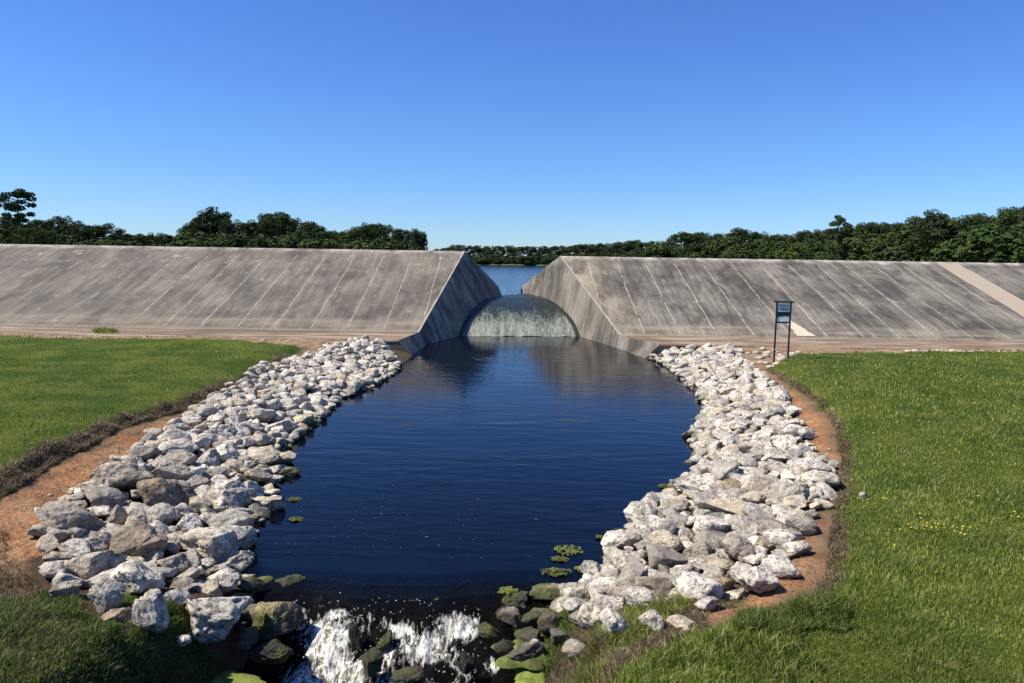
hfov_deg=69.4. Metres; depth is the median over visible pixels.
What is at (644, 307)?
concrete embankment
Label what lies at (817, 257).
bush
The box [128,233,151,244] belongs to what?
pine tree
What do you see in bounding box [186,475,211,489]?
boulder
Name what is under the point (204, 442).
boulder
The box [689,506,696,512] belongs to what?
boulder
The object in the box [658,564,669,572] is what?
boulder
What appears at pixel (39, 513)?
boulder
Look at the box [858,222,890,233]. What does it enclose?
broadleaf tree
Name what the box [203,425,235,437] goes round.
boulder
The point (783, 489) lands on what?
boulder
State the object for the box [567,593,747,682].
dry grass
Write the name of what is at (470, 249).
broadleaf tree
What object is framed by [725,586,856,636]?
grass clump
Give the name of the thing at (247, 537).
boulder
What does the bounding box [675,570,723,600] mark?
boulder
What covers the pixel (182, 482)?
boulder
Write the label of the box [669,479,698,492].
boulder
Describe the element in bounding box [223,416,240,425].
boulder
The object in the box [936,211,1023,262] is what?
bush
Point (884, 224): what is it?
broadleaf tree
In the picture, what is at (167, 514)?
boulder
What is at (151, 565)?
boulder
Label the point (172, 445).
boulder
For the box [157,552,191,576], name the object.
boulder
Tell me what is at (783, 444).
boulder
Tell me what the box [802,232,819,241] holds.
broadleaf tree
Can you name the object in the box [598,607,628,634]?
boulder
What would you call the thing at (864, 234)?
bush
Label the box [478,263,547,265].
marsh grass
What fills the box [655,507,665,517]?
boulder
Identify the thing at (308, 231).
broadleaf tree
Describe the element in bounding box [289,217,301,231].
broadleaf tree
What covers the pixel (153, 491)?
boulder
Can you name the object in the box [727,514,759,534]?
boulder
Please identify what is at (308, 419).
boulder
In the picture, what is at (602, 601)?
boulder
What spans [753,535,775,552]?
boulder
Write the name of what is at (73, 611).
weeds
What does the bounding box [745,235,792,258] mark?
bush
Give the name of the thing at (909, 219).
broadleaf tree
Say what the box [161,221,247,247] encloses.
tree
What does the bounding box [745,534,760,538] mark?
boulder
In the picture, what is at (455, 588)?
cascade water
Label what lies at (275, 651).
boulder
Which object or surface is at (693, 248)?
bush
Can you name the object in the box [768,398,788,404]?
boulder
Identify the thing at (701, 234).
broadleaf tree
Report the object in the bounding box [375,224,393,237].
broadleaf tree
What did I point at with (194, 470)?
boulder
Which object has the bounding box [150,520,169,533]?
boulder
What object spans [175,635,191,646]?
boulder
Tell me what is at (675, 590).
boulder
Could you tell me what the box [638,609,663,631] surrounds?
boulder
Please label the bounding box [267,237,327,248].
bush
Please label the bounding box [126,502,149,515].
boulder
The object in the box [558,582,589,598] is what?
boulder
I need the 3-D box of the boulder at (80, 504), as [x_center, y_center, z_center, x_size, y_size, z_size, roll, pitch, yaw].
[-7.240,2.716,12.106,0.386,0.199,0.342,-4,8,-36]
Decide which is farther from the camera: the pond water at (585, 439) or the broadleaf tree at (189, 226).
the broadleaf tree at (189, 226)
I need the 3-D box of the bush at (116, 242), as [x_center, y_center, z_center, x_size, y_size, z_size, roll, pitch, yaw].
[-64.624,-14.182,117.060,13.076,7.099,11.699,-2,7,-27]
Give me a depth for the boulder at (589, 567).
11.33 m
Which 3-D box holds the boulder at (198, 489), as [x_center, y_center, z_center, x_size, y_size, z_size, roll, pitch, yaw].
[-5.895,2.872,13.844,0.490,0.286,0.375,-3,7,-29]
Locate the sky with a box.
[0,0,1023,257]
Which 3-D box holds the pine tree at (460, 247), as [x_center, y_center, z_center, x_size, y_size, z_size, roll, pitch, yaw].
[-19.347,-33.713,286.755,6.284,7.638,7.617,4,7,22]
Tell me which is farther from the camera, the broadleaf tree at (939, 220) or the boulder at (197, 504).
the broadleaf tree at (939, 220)
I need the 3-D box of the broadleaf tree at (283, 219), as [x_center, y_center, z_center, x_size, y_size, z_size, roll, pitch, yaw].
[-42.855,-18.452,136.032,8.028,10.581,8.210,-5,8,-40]
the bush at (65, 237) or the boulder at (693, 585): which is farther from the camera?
the bush at (65, 237)
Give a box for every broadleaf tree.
[0,216,14,227]
[0,219,24,228]
[10,225,48,244]
[28,227,66,244]
[45,215,79,235]
[49,220,91,239]
[86,223,122,239]
[106,234,126,240]
[143,232,164,245]
[172,228,195,239]
[179,223,208,233]
[182,216,217,235]
[192,210,234,233]
[218,219,242,233]
[242,219,272,238]
[249,218,279,238]
[257,213,282,234]
[261,212,296,235]
[286,221,315,239]
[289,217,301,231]
[325,230,337,236]
[332,229,351,242]
[348,226,375,241]
[354,222,384,233]
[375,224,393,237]
[382,228,405,243]
[410,230,428,250]
[411,228,427,250]
[466,245,480,258]
[481,245,499,257]
[496,245,518,257]
[504,247,520,258]
[519,246,539,256]
[531,248,542,257]
[540,246,555,257]
[548,245,567,254]
[571,244,593,255]
[581,243,597,253]
[589,244,604,254]
[595,243,612,255]
[601,243,621,254]
[614,242,631,253]
[622,239,645,251]
[634,242,646,250]
[661,235,680,248]
[680,233,701,247]
[688,231,710,246]
[697,236,715,243]
[714,233,729,239]
[738,228,755,240]
[751,231,767,240]
[759,235,779,241]
[776,233,796,242]
[787,236,802,241]
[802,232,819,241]
[808,229,837,242]
[842,224,864,238]
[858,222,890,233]
[872,222,905,235]
[881,224,904,235]
[891,222,907,236]
[904,215,935,232]
[942,217,960,228]
[951,214,984,233]
[970,218,991,228]
[986,206,1023,226]
[996,207,1023,226]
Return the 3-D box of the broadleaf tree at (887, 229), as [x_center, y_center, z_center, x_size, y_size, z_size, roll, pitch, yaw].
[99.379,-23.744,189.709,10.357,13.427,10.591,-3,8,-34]
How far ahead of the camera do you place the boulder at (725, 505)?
12.91 m
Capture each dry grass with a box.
[0,354,286,498]
[0,529,83,657]
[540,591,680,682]
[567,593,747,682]
[760,367,854,608]
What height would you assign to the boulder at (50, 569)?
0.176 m
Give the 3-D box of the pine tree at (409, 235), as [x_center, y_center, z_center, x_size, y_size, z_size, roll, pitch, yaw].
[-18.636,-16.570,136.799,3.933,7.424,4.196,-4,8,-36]
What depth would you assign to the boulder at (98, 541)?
10.55 m
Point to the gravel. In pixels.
(767, 354)
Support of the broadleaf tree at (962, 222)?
on the land
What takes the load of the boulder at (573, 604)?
on the ground at (18, 517)
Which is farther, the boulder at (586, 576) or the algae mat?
the boulder at (586, 576)
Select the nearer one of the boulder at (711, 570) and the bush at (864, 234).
the boulder at (711, 570)
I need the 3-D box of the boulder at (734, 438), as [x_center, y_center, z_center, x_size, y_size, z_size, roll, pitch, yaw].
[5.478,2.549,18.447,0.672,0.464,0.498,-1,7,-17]
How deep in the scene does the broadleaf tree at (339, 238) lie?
131.06 m
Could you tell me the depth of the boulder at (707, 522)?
11.95 m
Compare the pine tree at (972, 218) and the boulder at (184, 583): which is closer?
the boulder at (184, 583)
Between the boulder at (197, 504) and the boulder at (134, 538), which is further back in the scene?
the boulder at (197, 504)
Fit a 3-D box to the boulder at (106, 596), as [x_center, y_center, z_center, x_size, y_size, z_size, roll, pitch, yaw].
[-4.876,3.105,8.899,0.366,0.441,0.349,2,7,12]
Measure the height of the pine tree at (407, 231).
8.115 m
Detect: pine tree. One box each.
[0,188,36,243]
[26,219,44,232]
[38,222,54,233]
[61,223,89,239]
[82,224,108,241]
[113,229,131,237]
[119,233,133,240]
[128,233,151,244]
[157,233,171,245]
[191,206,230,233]
[237,222,259,235]
[303,221,319,236]
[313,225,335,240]
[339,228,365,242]
[365,226,378,239]
[390,228,405,247]
[402,230,410,240]
[405,232,420,245]
[443,247,456,250]
[455,245,468,251]
[471,245,486,257]
[491,246,507,258]
[513,246,526,257]
[537,246,550,256]
[567,245,584,254]
[617,240,637,253]
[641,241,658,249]
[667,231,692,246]
[707,233,722,239]
[721,227,751,242]
[793,230,813,243]
[823,215,853,259]
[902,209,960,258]
[957,213,987,232]
[965,216,990,232]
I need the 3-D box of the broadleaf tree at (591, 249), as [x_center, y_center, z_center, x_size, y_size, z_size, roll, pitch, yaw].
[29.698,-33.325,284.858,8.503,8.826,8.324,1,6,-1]
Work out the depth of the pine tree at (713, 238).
252.90 m
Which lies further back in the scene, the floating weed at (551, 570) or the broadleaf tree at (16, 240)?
the broadleaf tree at (16, 240)
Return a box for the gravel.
[31,335,1015,567]
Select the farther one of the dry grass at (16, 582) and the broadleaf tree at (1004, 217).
the broadleaf tree at (1004, 217)
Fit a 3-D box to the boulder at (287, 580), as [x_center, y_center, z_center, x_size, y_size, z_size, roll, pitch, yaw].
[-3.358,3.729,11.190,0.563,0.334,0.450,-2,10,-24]
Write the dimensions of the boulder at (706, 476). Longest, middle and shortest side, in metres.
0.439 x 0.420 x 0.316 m
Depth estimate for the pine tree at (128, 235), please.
133.53 m
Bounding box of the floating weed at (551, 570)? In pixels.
[286,484,669,576]
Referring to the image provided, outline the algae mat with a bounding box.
[513,667,544,682]
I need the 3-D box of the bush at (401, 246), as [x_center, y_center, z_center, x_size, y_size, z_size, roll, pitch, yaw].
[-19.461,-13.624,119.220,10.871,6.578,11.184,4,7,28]
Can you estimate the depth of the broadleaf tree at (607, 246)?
281.04 m
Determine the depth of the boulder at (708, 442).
19.02 m
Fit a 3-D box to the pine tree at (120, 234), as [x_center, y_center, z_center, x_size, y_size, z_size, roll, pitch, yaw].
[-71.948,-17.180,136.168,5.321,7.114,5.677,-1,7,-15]
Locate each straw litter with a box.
[5,411,181,505]
[778,382,838,588]
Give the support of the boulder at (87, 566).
on the ground at (18, 517)
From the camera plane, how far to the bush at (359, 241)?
116.77 m
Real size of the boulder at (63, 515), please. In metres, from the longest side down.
0.962 x 0.648 x 0.480 m
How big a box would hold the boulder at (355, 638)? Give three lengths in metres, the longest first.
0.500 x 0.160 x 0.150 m
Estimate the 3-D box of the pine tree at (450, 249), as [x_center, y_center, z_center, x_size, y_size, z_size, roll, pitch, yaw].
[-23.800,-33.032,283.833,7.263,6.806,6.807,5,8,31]
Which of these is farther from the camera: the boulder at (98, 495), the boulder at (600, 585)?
the boulder at (98, 495)
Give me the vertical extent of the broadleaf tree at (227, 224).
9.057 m
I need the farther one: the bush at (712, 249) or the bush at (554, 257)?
the bush at (554, 257)
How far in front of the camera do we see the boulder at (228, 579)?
10.45 m
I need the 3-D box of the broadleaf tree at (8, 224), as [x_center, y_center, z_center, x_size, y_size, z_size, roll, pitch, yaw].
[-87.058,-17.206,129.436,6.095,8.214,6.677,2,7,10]
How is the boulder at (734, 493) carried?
on the ground at (18, 517)
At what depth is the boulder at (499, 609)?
10.52 m
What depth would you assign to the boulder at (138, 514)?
11.87 m
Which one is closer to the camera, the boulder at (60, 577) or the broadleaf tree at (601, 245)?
the boulder at (60, 577)
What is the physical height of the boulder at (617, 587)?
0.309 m
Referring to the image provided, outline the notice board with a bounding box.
[773,301,793,362]
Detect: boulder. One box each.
[24,523,58,536]
[34,507,44,520]
[35,534,59,554]
[38,560,64,577]
[41,500,107,533]
[42,551,71,561]
[46,527,72,542]
[49,580,81,597]
[51,571,84,586]
[58,538,91,556]
[64,550,126,579]
[68,527,87,537]
[72,502,82,506]
[81,485,125,508]
[85,531,111,551]
[87,580,123,613]
[88,568,114,587]
[90,505,112,516]
[93,462,154,490]
[98,526,119,536]
[101,523,122,527]
[101,606,132,623]
[105,504,127,523]
[109,519,167,557]
[109,559,164,594]
[120,455,143,463]
[125,508,146,523]
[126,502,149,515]
[126,556,145,561]
[128,444,158,460]
[132,588,169,633]
[137,478,196,506]
[138,463,147,470]
[142,562,157,569]
[144,502,180,525]
[150,461,191,480]
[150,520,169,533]
[152,459,172,468]
[157,428,190,439]
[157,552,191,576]
[158,438,198,454]
[159,450,196,465]
[164,541,180,555]
[164,588,189,606]
[166,530,184,546]
[169,577,193,591]
[171,423,189,431]
[172,479,192,486]
[173,567,201,580]
[175,512,198,522]
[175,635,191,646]
[176,513,202,531]
[178,527,238,565]
[184,548,200,566]
[185,596,253,645]
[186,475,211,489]
[189,466,203,476]
[189,496,210,514]
[194,436,210,450]
[195,485,207,495]
[196,404,216,415]
[196,448,220,466]
[197,581,222,596]
[199,480,251,508]
[199,557,215,568]
[200,512,216,526]
[202,466,228,478]
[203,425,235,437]
[204,567,242,593]
[205,563,229,574]
[207,510,256,530]
[210,393,226,400]
[210,474,228,485]
[211,670,266,682]
[215,443,237,462]
[219,525,256,549]
[220,550,254,571]
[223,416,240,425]
[225,458,244,472]
[228,593,245,596]
[234,415,246,422]
[234,508,253,513]
[235,576,272,597]
[236,449,248,459]
[238,421,263,432]
[239,626,258,644]
[240,577,264,595]
[240,609,248,616]
[241,604,256,620]
[243,480,264,497]
[246,433,275,446]
[246,503,270,518]
[247,408,275,422]
[247,446,281,466]
[247,601,303,639]
[248,638,292,664]
[249,466,272,482]
[250,467,272,473]
[254,496,285,510]
[267,418,296,433]
[272,451,296,463]
[275,574,305,586]
[277,467,300,475]
[293,413,313,424]
[309,396,328,405]
[348,620,361,650]
[361,647,383,676]
[376,629,392,650]
[391,666,423,682]
[460,651,475,674]
[478,622,499,638]
[493,639,514,656]
[496,605,511,615]
[497,606,525,628]
[502,591,527,607]
[507,638,545,660]
[514,626,533,639]
[519,629,541,641]
[521,610,541,628]
[528,583,560,600]
[531,607,547,613]
[537,609,560,635]
[549,595,570,611]
[550,627,570,643]
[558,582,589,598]
[559,598,588,612]
[561,638,586,659]
[564,597,585,612]
[568,610,578,624]
[577,602,602,628]
[578,573,592,581]
[579,560,600,574]
[584,577,596,592]
[589,576,615,598]
[589,594,623,609]
[592,568,621,578]
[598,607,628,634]
[600,563,614,568]
[601,529,628,546]
[603,556,612,563]
[606,575,634,597]
[612,549,647,567]
[615,533,641,548]
[619,560,644,577]
[622,586,659,606]
[623,501,656,522]
[626,558,642,563]
[629,528,649,539]
[633,538,648,550]
[635,576,673,598]
[636,525,645,530]
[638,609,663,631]
[640,492,659,506]
[642,565,652,575]
[644,569,659,575]
[646,518,675,533]
[646,544,688,569]
[648,530,683,551]
[652,572,670,578]
[655,492,674,504]
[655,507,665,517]
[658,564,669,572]
[662,507,679,516]
[666,614,697,631]
[668,588,679,595]
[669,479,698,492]
[669,564,698,575]
[669,574,679,582]
[670,498,689,511]
[670,564,699,572]
[673,528,694,537]
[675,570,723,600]
[677,521,687,527]
[682,490,697,498]
[682,541,712,557]
[682,557,696,564]
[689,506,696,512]
[692,491,718,505]
[692,515,730,534]
[693,507,715,515]
[693,529,725,553]
[694,512,724,519]
[694,596,718,611]
[696,497,744,514]
[696,555,719,570]
[698,430,714,440]
[699,473,716,485]
[699,483,721,494]
[703,564,723,576]
[704,439,722,446]
[704,559,733,573]
[706,450,719,459]
[707,458,739,480]
[711,576,735,592]
[712,430,731,440]
[715,450,743,456]
[715,456,742,466]
[715,548,732,558]
[719,533,756,562]
[720,433,740,445]
[720,488,746,498]
[721,478,741,488]
[724,587,745,601]
[726,530,742,534]
[726,562,752,583]
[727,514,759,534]
[728,420,747,432]
[736,474,754,480]
[736,565,779,592]
[738,441,764,452]
[739,452,763,461]
[739,466,754,471]
[739,491,766,504]
[741,397,757,403]
[741,474,779,491]
[742,501,775,518]
[742,553,765,564]
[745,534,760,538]
[750,435,772,445]
[752,427,777,438]
[752,469,763,475]
[752,515,787,528]
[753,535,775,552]
[757,519,781,534]
[759,503,770,510]
[760,554,801,578]
[761,425,780,431]
[761,450,786,461]
[763,529,795,549]
[764,404,785,418]
[766,420,784,428]
[767,459,788,474]
[767,470,780,478]
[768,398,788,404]
[768,481,809,501]
[770,504,794,516]
[772,385,790,400]
[773,439,795,450]
[777,511,796,517]
[778,426,799,438]
[779,477,797,484]
[780,468,799,481]
[780,495,806,509]
[781,540,812,557]
[783,424,802,428]
[785,513,817,535]
[786,444,811,460]
[786,528,803,539]
[791,456,832,474]
[794,470,839,487]
[858,492,867,498]
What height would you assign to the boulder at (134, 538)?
0.535 m
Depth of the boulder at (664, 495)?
14.75 m
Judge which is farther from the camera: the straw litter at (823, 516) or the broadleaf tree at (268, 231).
the broadleaf tree at (268, 231)
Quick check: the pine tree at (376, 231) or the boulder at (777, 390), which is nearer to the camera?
the boulder at (777, 390)
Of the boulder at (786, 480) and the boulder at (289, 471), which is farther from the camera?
the boulder at (289, 471)
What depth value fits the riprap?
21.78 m
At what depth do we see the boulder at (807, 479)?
14.09 m
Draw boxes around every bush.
[0,228,14,243]
[46,228,87,244]
[61,230,106,244]
[71,238,91,244]
[78,229,145,245]
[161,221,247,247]
[185,231,258,247]
[233,236,267,247]
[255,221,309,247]
[266,233,311,247]
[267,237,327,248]
[282,238,336,248]
[328,242,351,248]
[342,231,395,249]
[350,236,381,249]
[369,236,398,247]
[375,240,422,250]
[406,244,421,249]
[473,254,485,263]
[483,257,495,263]
[491,257,504,263]
[502,258,514,263]
[515,255,539,265]
[531,256,541,263]
[539,258,552,264]
[545,251,562,264]
[577,253,598,256]
[599,253,613,256]
[611,252,621,256]
[625,251,637,256]
[630,250,644,256]
[642,238,680,257]
[656,247,686,257]
[675,240,703,257]
[686,235,724,257]
[717,235,757,258]
[724,238,767,258]
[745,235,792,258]
[754,237,798,258]
[773,239,815,259]
[786,239,832,259]
[808,245,827,259]
[822,225,881,260]
[829,238,893,260]
[848,226,907,260]
[859,238,916,260]
[868,217,963,261]
[899,223,947,261]
[920,221,969,261]
[928,237,966,261]
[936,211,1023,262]
[951,221,1023,262]
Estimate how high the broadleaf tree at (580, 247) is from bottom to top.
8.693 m
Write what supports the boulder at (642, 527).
on the ground at (18, 517)
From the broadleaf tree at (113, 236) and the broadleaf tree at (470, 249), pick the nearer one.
the broadleaf tree at (113, 236)
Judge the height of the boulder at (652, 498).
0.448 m
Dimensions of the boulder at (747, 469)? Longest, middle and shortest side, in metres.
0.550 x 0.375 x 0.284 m
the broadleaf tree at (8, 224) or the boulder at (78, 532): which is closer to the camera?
the boulder at (78, 532)
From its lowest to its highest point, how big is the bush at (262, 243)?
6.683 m
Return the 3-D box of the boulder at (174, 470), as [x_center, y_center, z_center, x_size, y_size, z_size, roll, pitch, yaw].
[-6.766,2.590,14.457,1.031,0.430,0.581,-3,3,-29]
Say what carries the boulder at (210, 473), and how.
on the ground at (18, 517)
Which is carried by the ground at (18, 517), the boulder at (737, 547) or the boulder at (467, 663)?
the boulder at (737, 547)
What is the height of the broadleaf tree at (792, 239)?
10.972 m
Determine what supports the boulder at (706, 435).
on the ground at (18, 517)
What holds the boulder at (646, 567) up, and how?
on the ground at (18, 517)
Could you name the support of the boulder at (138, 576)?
on the ground at (18, 517)
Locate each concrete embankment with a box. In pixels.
[0,244,500,353]
[521,256,1023,357]
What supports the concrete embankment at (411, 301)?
on the ground at (18, 517)
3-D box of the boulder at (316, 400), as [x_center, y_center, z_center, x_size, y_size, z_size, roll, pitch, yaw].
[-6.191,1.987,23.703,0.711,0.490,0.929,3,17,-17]
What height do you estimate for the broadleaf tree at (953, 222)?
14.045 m
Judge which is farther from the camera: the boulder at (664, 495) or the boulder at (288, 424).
the boulder at (288, 424)
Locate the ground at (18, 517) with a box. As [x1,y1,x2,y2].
[0,333,1023,682]
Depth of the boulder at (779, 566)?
9.76 m
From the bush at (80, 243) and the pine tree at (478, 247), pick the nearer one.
the bush at (80, 243)
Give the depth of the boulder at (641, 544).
11.89 m
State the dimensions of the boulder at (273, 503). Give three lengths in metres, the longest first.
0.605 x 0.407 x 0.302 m
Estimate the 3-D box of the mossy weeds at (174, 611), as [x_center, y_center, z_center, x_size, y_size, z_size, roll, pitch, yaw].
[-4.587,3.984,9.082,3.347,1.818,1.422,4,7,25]
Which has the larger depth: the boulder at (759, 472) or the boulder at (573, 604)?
the boulder at (759, 472)
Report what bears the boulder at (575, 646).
on the ground at (18, 517)
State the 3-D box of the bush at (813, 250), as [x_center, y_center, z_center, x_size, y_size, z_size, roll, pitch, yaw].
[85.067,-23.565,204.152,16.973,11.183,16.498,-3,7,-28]
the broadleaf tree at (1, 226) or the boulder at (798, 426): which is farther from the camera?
the broadleaf tree at (1, 226)
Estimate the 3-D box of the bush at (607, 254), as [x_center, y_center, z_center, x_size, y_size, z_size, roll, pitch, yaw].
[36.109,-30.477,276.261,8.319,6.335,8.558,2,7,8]
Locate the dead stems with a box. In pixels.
[0,598,135,682]
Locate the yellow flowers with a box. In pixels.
[862,451,1018,556]
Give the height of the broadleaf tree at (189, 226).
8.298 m
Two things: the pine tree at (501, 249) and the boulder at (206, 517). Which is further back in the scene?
the pine tree at (501, 249)
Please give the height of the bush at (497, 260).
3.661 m
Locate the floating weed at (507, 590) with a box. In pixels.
[498,545,582,594]
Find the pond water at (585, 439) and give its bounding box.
[250,336,701,563]
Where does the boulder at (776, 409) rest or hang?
on the ground at (18, 517)
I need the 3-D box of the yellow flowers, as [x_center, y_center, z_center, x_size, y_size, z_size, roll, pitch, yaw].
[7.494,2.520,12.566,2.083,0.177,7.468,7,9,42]
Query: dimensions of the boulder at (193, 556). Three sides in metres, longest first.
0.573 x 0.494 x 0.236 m
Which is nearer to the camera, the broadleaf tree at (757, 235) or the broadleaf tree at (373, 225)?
the broadleaf tree at (373, 225)
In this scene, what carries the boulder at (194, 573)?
on the ground at (18, 517)
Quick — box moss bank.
[491,639,548,670]
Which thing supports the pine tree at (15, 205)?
on the land
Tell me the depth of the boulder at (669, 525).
12.18 m
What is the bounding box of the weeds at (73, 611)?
[0,590,150,682]
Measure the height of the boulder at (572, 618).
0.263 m
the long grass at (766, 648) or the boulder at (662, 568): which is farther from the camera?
the boulder at (662, 568)
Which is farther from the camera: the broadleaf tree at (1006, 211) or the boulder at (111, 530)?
the broadleaf tree at (1006, 211)
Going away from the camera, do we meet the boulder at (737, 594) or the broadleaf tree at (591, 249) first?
the boulder at (737, 594)
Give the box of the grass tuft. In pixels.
[92,327,118,332]
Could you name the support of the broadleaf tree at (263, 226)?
on the land
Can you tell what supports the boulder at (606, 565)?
on the ground at (18, 517)
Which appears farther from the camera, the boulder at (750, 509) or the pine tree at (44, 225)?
the pine tree at (44, 225)
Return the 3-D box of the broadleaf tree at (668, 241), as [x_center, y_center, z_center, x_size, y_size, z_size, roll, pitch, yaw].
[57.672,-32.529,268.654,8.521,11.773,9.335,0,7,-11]
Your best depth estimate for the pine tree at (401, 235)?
131.27 m
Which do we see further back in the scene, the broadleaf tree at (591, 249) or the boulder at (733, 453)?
the broadleaf tree at (591, 249)
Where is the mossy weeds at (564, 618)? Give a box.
[513,598,589,677]
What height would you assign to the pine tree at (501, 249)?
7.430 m
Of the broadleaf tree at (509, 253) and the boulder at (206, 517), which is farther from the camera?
the broadleaf tree at (509, 253)
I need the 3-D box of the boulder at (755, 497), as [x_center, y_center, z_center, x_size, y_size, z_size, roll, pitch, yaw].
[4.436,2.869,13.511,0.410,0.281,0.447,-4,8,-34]
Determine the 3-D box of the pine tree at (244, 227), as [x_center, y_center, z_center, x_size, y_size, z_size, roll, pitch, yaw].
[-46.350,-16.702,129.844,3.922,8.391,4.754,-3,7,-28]
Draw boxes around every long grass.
[561,589,695,682]
[599,586,839,682]
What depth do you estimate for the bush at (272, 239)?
118.12 m
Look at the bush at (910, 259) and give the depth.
161.38 m
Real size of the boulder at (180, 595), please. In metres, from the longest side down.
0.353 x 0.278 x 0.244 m
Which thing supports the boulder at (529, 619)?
on the ground at (18, 517)
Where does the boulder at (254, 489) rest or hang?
on the ground at (18, 517)
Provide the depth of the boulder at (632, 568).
10.46 m
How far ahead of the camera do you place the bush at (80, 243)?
112.56 m
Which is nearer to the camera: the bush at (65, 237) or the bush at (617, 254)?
the bush at (65, 237)
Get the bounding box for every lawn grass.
[0,333,304,495]
[607,348,1023,682]
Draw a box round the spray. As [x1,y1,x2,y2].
[280,592,490,682]
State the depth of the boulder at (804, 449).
16.48 m
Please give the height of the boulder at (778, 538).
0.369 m
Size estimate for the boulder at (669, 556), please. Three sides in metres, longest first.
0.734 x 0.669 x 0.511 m
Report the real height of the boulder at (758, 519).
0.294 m
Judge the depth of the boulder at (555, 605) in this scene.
10.40 m
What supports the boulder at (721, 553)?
on the ground at (18, 517)
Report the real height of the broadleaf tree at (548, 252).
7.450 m
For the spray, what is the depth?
10.02 m
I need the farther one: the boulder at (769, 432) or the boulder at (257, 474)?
the boulder at (769, 432)
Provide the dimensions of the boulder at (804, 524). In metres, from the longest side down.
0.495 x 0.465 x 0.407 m
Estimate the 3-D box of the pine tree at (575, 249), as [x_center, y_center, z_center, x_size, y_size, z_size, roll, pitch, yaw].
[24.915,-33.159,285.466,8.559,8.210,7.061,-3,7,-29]
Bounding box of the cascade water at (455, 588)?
[236,558,582,682]
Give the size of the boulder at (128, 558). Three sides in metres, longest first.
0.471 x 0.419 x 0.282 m
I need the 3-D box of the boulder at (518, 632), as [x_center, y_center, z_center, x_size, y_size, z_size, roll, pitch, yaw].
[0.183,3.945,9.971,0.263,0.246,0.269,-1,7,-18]
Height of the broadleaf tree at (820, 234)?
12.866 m
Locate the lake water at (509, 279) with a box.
[479,265,546,294]
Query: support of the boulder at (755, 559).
on the ground at (18, 517)
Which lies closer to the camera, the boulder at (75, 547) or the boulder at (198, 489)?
the boulder at (75, 547)
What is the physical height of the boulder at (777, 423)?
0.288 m
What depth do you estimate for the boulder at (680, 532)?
12.20 m
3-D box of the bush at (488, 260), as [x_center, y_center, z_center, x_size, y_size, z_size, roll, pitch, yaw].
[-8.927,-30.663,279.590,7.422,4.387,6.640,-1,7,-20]
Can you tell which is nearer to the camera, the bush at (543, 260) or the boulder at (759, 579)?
the boulder at (759, 579)
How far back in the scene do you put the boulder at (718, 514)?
12.57 m
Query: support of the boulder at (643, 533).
on the ground at (18, 517)
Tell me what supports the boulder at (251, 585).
on the ground at (18, 517)
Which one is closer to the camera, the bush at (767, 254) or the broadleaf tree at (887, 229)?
the broadleaf tree at (887, 229)
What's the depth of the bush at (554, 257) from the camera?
278.17 m
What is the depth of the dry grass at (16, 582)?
9.24 m
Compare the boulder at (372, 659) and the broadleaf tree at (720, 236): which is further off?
the broadleaf tree at (720, 236)
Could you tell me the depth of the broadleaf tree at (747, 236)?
238.51 m
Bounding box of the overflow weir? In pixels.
[458,294,579,335]
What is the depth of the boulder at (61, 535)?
10.63 m
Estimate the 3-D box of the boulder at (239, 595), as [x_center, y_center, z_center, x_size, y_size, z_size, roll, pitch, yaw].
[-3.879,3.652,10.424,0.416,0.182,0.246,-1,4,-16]
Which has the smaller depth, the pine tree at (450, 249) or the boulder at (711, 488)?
the boulder at (711, 488)
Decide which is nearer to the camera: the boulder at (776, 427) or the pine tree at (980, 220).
the boulder at (776, 427)
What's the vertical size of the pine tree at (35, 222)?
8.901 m
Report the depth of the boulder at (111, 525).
11.52 m
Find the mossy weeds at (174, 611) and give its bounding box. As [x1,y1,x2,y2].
[103,593,223,682]
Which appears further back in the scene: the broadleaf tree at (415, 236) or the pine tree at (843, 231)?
the pine tree at (843, 231)
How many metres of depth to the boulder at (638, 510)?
13.73 m
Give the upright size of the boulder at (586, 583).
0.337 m
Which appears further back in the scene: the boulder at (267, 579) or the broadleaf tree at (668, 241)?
the broadleaf tree at (668, 241)
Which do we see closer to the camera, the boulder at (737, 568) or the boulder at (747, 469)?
the boulder at (737, 568)
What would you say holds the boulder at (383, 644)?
in the cascade water at (455, 588)
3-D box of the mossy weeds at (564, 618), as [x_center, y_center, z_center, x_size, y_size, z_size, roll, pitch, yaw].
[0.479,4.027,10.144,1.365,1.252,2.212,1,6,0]
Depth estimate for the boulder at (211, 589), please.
10.15 m
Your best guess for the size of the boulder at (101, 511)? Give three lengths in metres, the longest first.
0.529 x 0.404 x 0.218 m
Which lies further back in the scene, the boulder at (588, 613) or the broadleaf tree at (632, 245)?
the broadleaf tree at (632, 245)
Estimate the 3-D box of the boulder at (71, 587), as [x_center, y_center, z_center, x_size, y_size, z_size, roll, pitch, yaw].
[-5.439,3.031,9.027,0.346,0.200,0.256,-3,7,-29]
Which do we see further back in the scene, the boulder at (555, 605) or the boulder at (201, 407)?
the boulder at (201, 407)
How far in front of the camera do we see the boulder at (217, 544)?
11.27 m
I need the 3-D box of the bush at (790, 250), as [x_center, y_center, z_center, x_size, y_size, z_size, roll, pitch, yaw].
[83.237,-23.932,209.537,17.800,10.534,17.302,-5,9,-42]
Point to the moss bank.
(536, 663)
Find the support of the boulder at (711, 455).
on the ground at (18, 517)
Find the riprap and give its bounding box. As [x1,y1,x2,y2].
[57,335,839,648]

